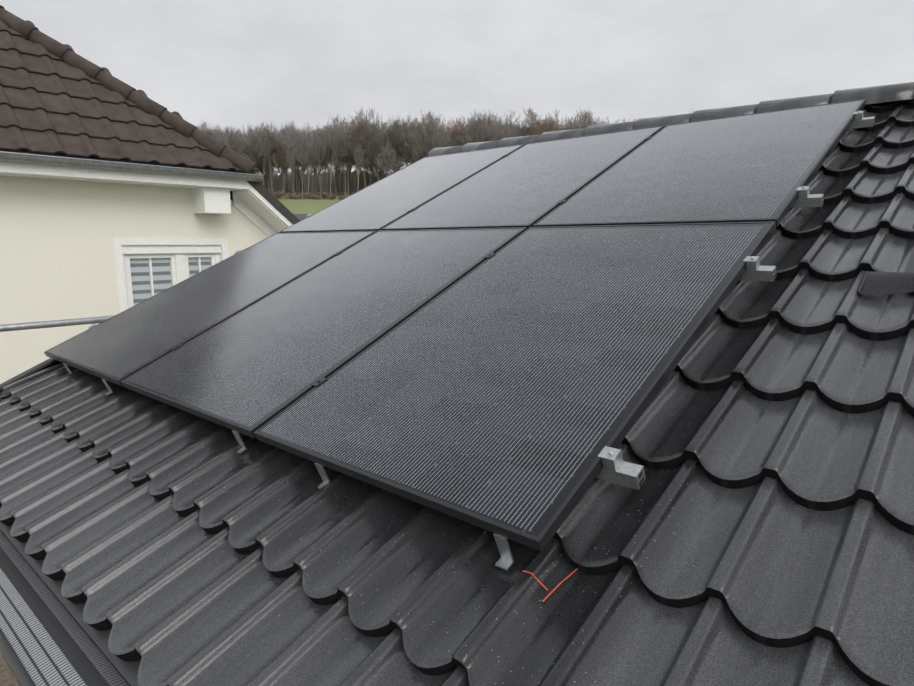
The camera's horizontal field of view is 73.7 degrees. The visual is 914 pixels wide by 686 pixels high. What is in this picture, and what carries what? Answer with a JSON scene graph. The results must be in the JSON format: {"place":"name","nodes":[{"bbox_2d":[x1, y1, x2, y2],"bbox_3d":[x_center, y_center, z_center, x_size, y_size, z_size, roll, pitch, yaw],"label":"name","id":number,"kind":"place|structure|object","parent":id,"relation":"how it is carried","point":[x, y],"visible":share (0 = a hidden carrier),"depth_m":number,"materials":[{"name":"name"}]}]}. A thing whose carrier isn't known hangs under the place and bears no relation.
{"place":"outdoors","nodes":[
{"label":"outdoors","id":0,"kind":"place"},
{"bbox_2d":[0,653,19,685],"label":"ground","id":1,"kind":"structure","parent":0,"point":[7,678],"depth_m":5.33,"materials":[{"name":"brown stone"}]},
{"bbox_2d":[0,315,114,331],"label":"scaffold tubes","id":2,"kind":"object","parent":1,"relation":"on","point":[44,324],"visible":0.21,"depth_m":4.23,"materials":[{"name":"metal"}]},
{"bbox_2d":[0,20,257,173],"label":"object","id":3,"kind":"object","parent":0,"point":[51,104],"visible":0.83,"depth_m":6.56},
{"bbox_2d":[0,176,267,383],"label":"neighbour walls","id":4,"kind":"structure","parent":0,"point":[62,242],"depth_m":6.58,"materials":[{"name":"beige paint"}]},
{"bbox_2d":[6,151,299,223],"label":"roof edge trim","id":5,"kind":"structure","parent":4,"relation":"on","point":[273,200],"depth_m":7.86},
{"bbox_2d":[0,5,255,173],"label":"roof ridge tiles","id":6,"kind":"object","parent":5,"relation":"on","point":[71,58],"visible":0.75,"depth_m":7.06,"materials":[{"name":"ceramic"}]},
{"bbox_2d":[0,161,292,236],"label":"roof eaves","id":7,"kind":"object","parent":5,"relation":"attached to","point":[250,203],"visible":0.6,"depth_m":7.25,"materials":[{"name":"white paint"}]},
{"bbox_2d":[0,151,263,181],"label":"gutter","id":8,"kind":"object","parent":7,"relation":"attached to","point":[59,160],"visible":1,"depth_m":6.34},
{"bbox_2d":[122,245,220,308],"bbox_3d":[-3.467,-0.567,7.511,0.100,1.270,1.190,8,12,41],"label":"neighbour window","id":9,"kind":"structure","parent":4,"relation":"in","point":[150,271],"depth_m":7.36,"materials":[{"name":"white plastic"}]},
{"bbox_2d":[275,192,355,213],"bbox_3d":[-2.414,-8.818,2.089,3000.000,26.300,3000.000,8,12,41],"label":"terrain","id":10,"kind":"structure","parent":0,"point":[305,205],"depth_m":150.13,"materials":[{"name":"green plant"}]},
{"bbox_2d":[197,122,216,133],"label":"tree","id":11,"kind":"object","parent":10,"relation":"on","point":[208,130],"visible":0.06,"depth_m":178.44,"materials":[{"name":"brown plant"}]},
{"bbox_2d":[212,125,246,150],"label":"tree","id":12,"kind":"object","parent":10,"relation":"on","point":[225,137],"visible":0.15,"depth_m":169.42,"materials":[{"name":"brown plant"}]},
{"bbox_2d":[218,130,240,152],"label":"tree","id":13,"kind":"object","parent":10,"relation":"on","point":[226,141],"visible":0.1,"depth_m":166.02,"materials":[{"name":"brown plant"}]},
{"bbox_2d":[227,126,243,151],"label":"tree","id":14,"kind":"object","parent":10,"relation":"on","point":[232,131],"visible":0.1,"depth_m":170.62,"materials":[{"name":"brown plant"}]},
{"bbox_2d":[234,142,250,157],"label":"tree","id":15,"kind":"object","parent":10,"relation":"on","point":[239,151],"visible":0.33,"depth_m":166.12,"materials":[{"name":"brown plant"}]},
{"bbox_2d":[231,127,263,171],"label":"tree","id":16,"kind":"object","parent":10,"relation":"on","point":[251,154],"visible":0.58,"depth_m":165.46,"materials":[{"name":"brown plant"}]},
{"bbox_2d":[238,125,258,166],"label":"tree","id":17,"kind":"object","parent":10,"relation":"on","point":[248,136],"visible":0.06,"depth_m":170.76,"materials":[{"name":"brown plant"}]},
{"bbox_2d":[239,120,277,185],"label":"tree","id":18,"kind":"object","parent":10,"relation":"on","point":[262,148],"visible":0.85,"depth_m":162.89,"materials":[{"name":"brown plant"}]},
{"bbox_2d":[251,130,268,190],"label":"tree","id":19,"kind":"object","parent":10,"relation":"on","point":[264,170],"depth_m":175.05,"materials":[{"name":"brown plant"}]},
{"bbox_2d":[247,132,276,190],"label":"tree","id":20,"kind":"object","parent":10,"relation":"on","point":[265,163],"visible":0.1,"depth_m":171.15,"materials":[{"name":"brown plant"}]},
{"bbox_2d":[243,133,281,193],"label":"tree","id":21,"kind":"object","parent":10,"relation":"on","point":[272,152],"visible":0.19,"depth_m":167.06,"materials":[{"name":"brown plant"}]},
{"bbox_2d":[249,122,280,190],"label":"tree","id":22,"kind":"object","parent":10,"relation":"on","point":[264,130],"visible":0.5,"depth_m":163.79,"materials":[{"name":"brown plant"}]},
{"bbox_2d":[257,163,272,175],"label":"tree","id":23,"kind":"object","parent":10,"relation":"on","point":[265,169],"visible":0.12,"depth_m":181.37,"materials":[{"name":"brown plant"}]},
{"bbox_2d":[269,138,293,196],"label":"tree","id":24,"kind":"object","parent":10,"relation":"on","point":[280,151],"visible":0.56,"depth_m":164.15,"materials":[{"name":"brown plant"}]},
{"bbox_2d":[264,119,298,190],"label":"tree","id":25,"kind":"object","parent":10,"relation":"on","point":[284,132],"visible":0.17,"depth_m":165.88,"materials":[{"name":"brown plant"}]},
{"bbox_2d":[275,190,287,198],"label":"shrub","id":26,"kind":"object","parent":10,"relation":"on","point":[283,194],"visible":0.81,"depth_m":160.49,"materials":[{"name":"brown plant"}]},
{"bbox_2d":[275,159,290,191],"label":"tree","id":27,"kind":"object","parent":10,"relation":"on","point":[280,166],"visible":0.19,"depth_m":174.31,"materials":[{"name":"brown plant"}]},
{"bbox_2d":[275,122,299,183],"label":"tree","id":28,"kind":"object","parent":10,"relation":"on","point":[284,138],"visible":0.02,"depth_m":172.79,"materials":[{"name":"brown plant"}]},
{"bbox_2d":[276,129,303,192],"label":"tree","id":29,"kind":"object","parent":10,"relation":"on","point":[292,144],"visible":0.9,"depth_m":159.82,"materials":[{"name":"brown plant"}]},
{"bbox_2d":[277,121,305,191],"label":"tree","id":30,"kind":"object","parent":10,"relation":"on","point":[290,137],"visible":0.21,"depth_m":171.41,"materials":[{"name":"brown plant"}]},
{"bbox_2d":[292,192,304,198],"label":"shrub","id":31,"kind":"object","parent":10,"relation":"on","point":[299,196],"visible":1,"depth_m":159.40,"materials":[{"name":"brown plant"}]},
{"bbox_2d":[285,128,313,192],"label":"tree","id":32,"kind":"object","parent":10,"relation":"on","point":[297,163],"visible":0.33,"depth_m":163.06,"materials":[{"name":"brown plant"}]},
{"bbox_2d":[294,214,307,220],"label":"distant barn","id":33,"kind":"structure","parent":10,"relation":"on","point":[300,217],"depth_m":59.18,"materials":[{"name":"grey"}]},
{"bbox_2d":[293,133,310,194],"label":"tree","id":34,"kind":"object","parent":10,"relation":"on","point":[298,175],"depth_m":173.62,"materials":[{"name":"brown plant"}]},
{"bbox_2d":[284,132,320,181],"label":"tree","id":35,"kind":"object","parent":10,"relation":"on","point":[299,146],"visible":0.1,"depth_m":165.16,"materials":[{"name":"brown plant"}]},
{"bbox_2d":[297,124,318,192],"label":"tree","id":36,"kind":"object","parent":10,"relation":"on","point":[315,169],"visible":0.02,"depth_m":187.17,"materials":[{"name":"brown plant"}]},
{"bbox_2d":[307,191,318,198],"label":"shrub","id":37,"kind":"object","parent":10,"relation":"on","point":[311,196],"visible":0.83,"depth_m":158.79,"materials":[{"name":"brown plant"}]},
{"bbox_2d":[304,127,323,191],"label":"tree","id":38,"kind":"object","parent":10,"relation":"on","point":[306,167],"depth_m":181.09,"materials":[{"name":"brown plant"}]},
{"bbox_2d":[294,134,334,193],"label":"tree","id":39,"kind":"object","parent":10,"relation":"on","point":[309,158],"visible":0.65,"depth_m":160.46,"materials":[{"name":"brown plant"}]},
{"bbox_2d":[296,120,333,191],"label":"tree","id":40,"kind":"object","parent":10,"relation":"on","point":[320,133],"visible":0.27,"depth_m":163.37,"materials":[{"name":"brown plant"}]},
{"bbox_2d":[300,127,332,192],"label":"tree","id":41,"kind":"object","parent":10,"relation":"on","point":[318,156],"visible":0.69,"depth_m":160.99,"materials":[{"name":"brown plant"}]},
{"bbox_2d":[310,127,330,191],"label":"tree","id":42,"kind":"object","parent":10,"relation":"on","point":[313,133],"depth_m":171.32,"materials":[{"name":"brown plant"}]},
{"bbox_2d":[318,192,327,198],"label":"shrub","id":43,"kind":"object","parent":10,"relation":"on","point":[323,195],"visible":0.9,"depth_m":159.33,"materials":[{"name":"brown plant"}]},
{"bbox_2d":[318,130,335,191],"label":"tree","id":44,"kind":"object","parent":10,"relation":"on","point":[327,170],"visible":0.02,"depth_m":175.85,"materials":[{"name":"brown plant"}]},
{"bbox_2d":[258,165,399,192],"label":"forest background","id":45,"kind":"structure","parent":10,"relation":"on","point":[288,178],"depth_m":202.51},
{"bbox_2d":[315,126,348,195],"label":"tree","id":46,"kind":"object","parent":10,"relation":"on","point":[330,155],"visible":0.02,"depth_m":166.21,"materials":[{"name":"brown plant"}]},
{"bbox_2d":[321,112,345,192],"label":"tree","id":47,"kind":"object","parent":10,"relation":"on","point":[336,119],"visible":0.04,"depth_m":176.91,"materials":[{"name":"brown plant"}]},
{"bbox_2d":[316,118,351,189],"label":"tree","id":48,"kind":"object","parent":10,"relation":"on","point":[328,128],"visible":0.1,"depth_m":167.02,"materials":[{"name":"brown plant"}]},
{"bbox_2d":[314,117,355,191],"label":"tree","id":49,"kind":"object","parent":10,"relation":"on","point":[336,138],"visible":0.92,"depth_m":158.24,"materials":[{"name":"brown plant"}]},
{"bbox_2d":[327,134,345,194],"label":"tree","id":50,"kind":"object","parent":10,"relation":"on","point":[339,171],"visible":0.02,"depth_m":168.85,"materials":[{"name":"brown plant"}]},
{"bbox_2d":[334,160,341,193],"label":"tree","id":51,"kind":"object","parent":10,"relation":"on","point":[338,178],"depth_m":176.01,"materials":[{"name":"brown plant"}]},
{"bbox_2d":[329,140,353,194],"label":"tree","id":52,"kind":"object","parent":10,"relation":"on","point":[344,160],"visible":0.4,"depth_m":161.61,"materials":[{"name":"brown plant"}]},
{"bbox_2d":[333,163,352,192],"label":"tree","id":53,"kind":"object","parent":10,"relation":"on","point":[342,175],"visible":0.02,"depth_m":187.60,"materials":[{"name":"brown plant"}]},
{"bbox_2d":[322,115,366,194],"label":"tree","id":54,"kind":"object","parent":10,"relation":"on","point":[355,120],"visible":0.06,"depth_m":163.56,"materials":[{"name":"brown plant"}]},
{"bbox_2d":[345,125,358,192],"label":"tree","id":55,"kind":"object","parent":10,"relation":"on","point":[350,175],"depth_m":180.63,"materials":[{"name":"brown plant"}]},
{"bbox_2d":[338,127,373,191],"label":"tree","id":56,"kind":"object","parent":10,"relation":"on","point":[355,155],"visible":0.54,"depth_m":158.96,"materials":[{"name":"brown plant"}]},
{"bbox_2d":[349,132,365,190],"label":"tree","id":57,"kind":"object","parent":10,"relation":"on","point":[355,162],"visible":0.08,"depth_m":163.30,"materials":[{"name":"brown plant"}]},
{"bbox_2d":[346,107,382,186],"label":"tree","id":58,"kind":"object","parent":10,"relation":"on","point":[357,133],"visible":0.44,"depth_m":157.68,"materials":[{"name":"brown plant"}]},
{"bbox_2d":[347,107,394,180],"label":"tree","id":59,"kind":"object","parent":10,"relation":"on","point":[378,134],"visible":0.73,"depth_m":158.23,"materials":[{"name":"brown plant"}]},
{"bbox_2d":[364,163,381,183],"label":"tree","id":60,"kind":"object","parent":10,"relation":"on","point":[372,172],"visible":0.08,"depth_m":178.03,"materials":[{"name":"brown plant"}]},
{"bbox_2d":[358,129,388,182],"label":"tree","id":61,"kind":"object","parent":10,"relation":"on","point":[372,162],"visible":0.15,"depth_m":166.22,"materials":[{"name":"brown plant"}]},
{"bbox_2d":[371,119,395,177],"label":"tree","id":62,"kind":"object","parent":10,"relation":"on","point":[383,138],"visible":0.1,"depth_m":163.87,"materials":[{"name":"brown plant"}]},
{"bbox_2d":[371,136,406,175],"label":"tree","id":63,"kind":"object","parent":10,"relation":"on","point":[393,159],"visible":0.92,"depth_m":159.55,"materials":[{"name":"brown plant"}]},
{"bbox_2d":[384,140,400,171],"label":"tree","id":64,"kind":"object","parent":10,"relation":"on","point":[396,156],"visible":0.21,"depth_m":165.28,"materials":[{"name":"brown plant"}]},
{"bbox_2d":[381,122,406,166],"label":"tree","id":65,"kind":"object","parent":10,"relation":"on","point":[392,135],"visible":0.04,"depth_m":165.60,"materials":[{"name":"brown plant"}]},
{"bbox_2d":[384,114,424,166],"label":"tree","id":66,"kind":"object","parent":10,"relation":"on","point":[398,140],"visible":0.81,"depth_m":159.69,"materials":[{"name":"brown plant"}]},
{"bbox_2d":[388,114,420,166],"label":"tree","id":67,"kind":"object","parent":10,"relation":"on","point":[394,125],"visible":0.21,"depth_m":163.60,"materials":[{"name":"brown plant"}]},
{"bbox_2d":[393,139,424,164],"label":"tree","id":68,"kind":"object","parent":10,"relation":"on","point":[408,157],"visible":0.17,"depth_m":163.34,"materials":[{"name":"brown plant"}]},
{"bbox_2d":[403,128,438,161],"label":"tree","id":69,"kind":"object","parent":10,"relation":"on","point":[414,152],"visible":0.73,"depth_m":159.06,"materials":[{"name":"brown plant"}]},
{"bbox_2d":[407,112,451,159],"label":"tree","id":70,"kind":"object","parent":10,"relation":"on","point":[429,127],"visible":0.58,"depth_m":158.60,"materials":[{"name":"brown plant"}]},
{"bbox_2d":[420,115,445,147],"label":"tree","id":71,"kind":"object","parent":10,"relation":"on","point":[434,128],"visible":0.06,"depth_m":165.72,"materials":[{"name":"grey plant"}]},
{"bbox_2d":[416,124,459,156],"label":"tree","id":72,"kind":"object","parent":10,"relation":"on","point":[431,140],"visible":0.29,"depth_m":160.43,"materials":[{"name":"brown plant"}]},
{"bbox_2d":[421,110,461,146],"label":"tree","id":73,"kind":"object","parent":10,"relation":"on","point":[429,117],"visible":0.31,"depth_m":163.36,"materials":[{"name":"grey plant"}]},
{"bbox_2d":[434,132,459,147],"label":"tree","id":74,"kind":"object","parent":10,"relation":"on","point":[454,143],"visible":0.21,"depth_m":161.99,"materials":[{"name":"brown plant"}]},
{"bbox_2d":[449,118,469,145],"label":"tree","id":75,"kind":"object","parent":10,"relation":"on","point":[460,128],"visible":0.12,"depth_m":166.65,"materials":[{"name":"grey plant"}]},
{"bbox_2d":[447,113,474,137],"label":"tree","id":76,"kind":"object","parent":10,"relation":"on","point":[464,117],"visible":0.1,"depth_m":170.55,"materials":[{"name":"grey plant"}]},
{"bbox_2d":[450,124,482,145],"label":"tree","id":77,"kind":"object","parent":10,"relation":"on","point":[466,134],"visible":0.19,"depth_m":161.71,"materials":[{"name":"brown plant"}]},
{"bbox_2d":[456,131,477,145],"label":"tree","id":78,"kind":"object","parent":10,"relation":"on","point":[470,138],"visible":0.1,"depth_m":160.55,"materials":[{"name":"brown plant"}]},
{"bbox_2d":[455,124,496,141],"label":"tree","id":79,"kind":"object","parent":10,"relation":"on","point":[458,136],"visible":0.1,"depth_m":162.44,"materials":[{"name":"brown plant"}]},
{"bbox_2d":[467,109,506,142],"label":"tree","id":80,"kind":"object","parent":10,"relation":"on","point":[478,123],"visible":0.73,"depth_m":161.03,"materials":[{"name":"brown plant"}]},
{"bbox_2d":[482,109,514,134],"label":"tree","id":81,"kind":"object","parent":10,"relation":"on","point":[488,120],"visible":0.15,"depth_m":170.99,"materials":[{"name":"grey plant"}]},
{"bbox_2d":[484,121,514,140],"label":"tree","id":82,"kind":"object","parent":10,"relation":"on","point":[505,135],"visible":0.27,"depth_m":165.46,"materials":[{"name":"brown plant"}]},
{"bbox_2d":[493,112,518,133],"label":"tree","id":83,"kind":"object","parent":10,"relation":"on","point":[503,121],"visible":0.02,"depth_m":176.22,"materials":[{"name":"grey plant"}]},
{"bbox_2d":[492,115,523,139],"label":"tree","id":84,"kind":"object","parent":10,"relation":"on","point":[507,128],"visible":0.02,"depth_m":169.77,"materials":[{"name":"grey plant"}]},
{"bbox_2d":[503,111,531,136],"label":"tree","id":85,"kind":"object","parent":10,"relation":"on","point":[515,128],"visible":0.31,"depth_m":171.02,"materials":[{"name":"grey plant"}]},
{"bbox_2d":[516,110,568,135],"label":"tree","id":86,"kind":"object","parent":10,"relation":"on","point":[545,125],"visible":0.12,"depth_m":169.49,"materials":[{"name":"brown plant"}]},
{"bbox_2d":[523,106,564,135],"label":"tree","id":87,"kind":"object","parent":10,"relation":"on","point":[538,128],"visible":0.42,"depth_m":165.65,"materials":[{"name":"brown plant"}]},
{"bbox_2d":[564,109,601,129],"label":"tree","id":88,"kind":"object","parent":10,"relation":"on","point":[583,124],"visible":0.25,"depth_m":164.79,"materials":[{"name":"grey plant"}]},
{"bbox_2d":[573,111,602,128],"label":"tree","id":89,"kind":"object","parent":10,"relation":"on","point":[586,118],"visible":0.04,"depth_m":181.97,"materials":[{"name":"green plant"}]},
{"bbox_2d":[581,109,608,126],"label":"tree","id":90,"kind":"object","parent":10,"relation":"on","point":[597,121],"visible":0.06,"depth_m":169.08,"materials":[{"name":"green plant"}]},
{"bbox_2d":[0,0,913,174],"label":"sky","id":91,"kind":"structure","parent":0,"point":[236,64],"materials":[{"name":"grey"}]},
{"bbox_2d":[856,247,913,295],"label":"roof vent","id":92,"kind":"object","parent":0,"point":[879,283],"visible":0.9,"depth_m":1.91,"materials":[{"name":"grey metal"}]},
{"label":"house walls","id":93,"kind":"object","parent":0,"visible":0},
{"bbox_2d":[0,358,140,685],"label":"roof flashings","id":94,"kind":"object","parent":93,"relation":"on","point":[128,671],"depth_m":1.73,"materials":[{"name":"black metal"}]},
{"bbox_2d":[0,529,130,685],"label":"eave gutter with guard","id":95,"kind":"object","parent":94,"relation":"on","point":[46,639],"depth_m":1.62,"materials":[{"name":"grey metal"}]},
{"bbox_2d":[0,99,913,685],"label":"tiled roof","id":96,"kind":"structure","parent":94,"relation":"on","point":[756,529],"depth_m":1.49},
{"bbox_2d":[63,111,874,570],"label":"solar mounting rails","id":97,"kind":"object","parent":96,"relation":"on","point":[617,469],"visible":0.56,"depth_m":1.85,"materials":[{"name":"metal"}]},
{"bbox_2d":[44,99,865,551],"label":"solar panels","id":98,"kind":"object","parent":97,"relation":"on","point":[512,385],"visible":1,"depth_m":2.50,"materials":[{"name":"black glass"}]},
{"bbox_2d":[523,568,577,601],"bbox_3d":[0.203,0.514,1.339,0.119,0.038,0.074,-7,12,-38],"label":"chalk mark","id":99,"kind":"object","parent":96,"relation":"on","point":[549,594],"visible":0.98,"depth_m":1.31,"materials":[{"name":"red"}]},
{"bbox_2d":[427,82,913,156],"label":"ridge caps","id":100,"kind":"object","parent":96,"relation":"on","point":[886,93],"visible":0.58,"depth_m":4.09,"materials":[{"name":"tile"}]}
]}

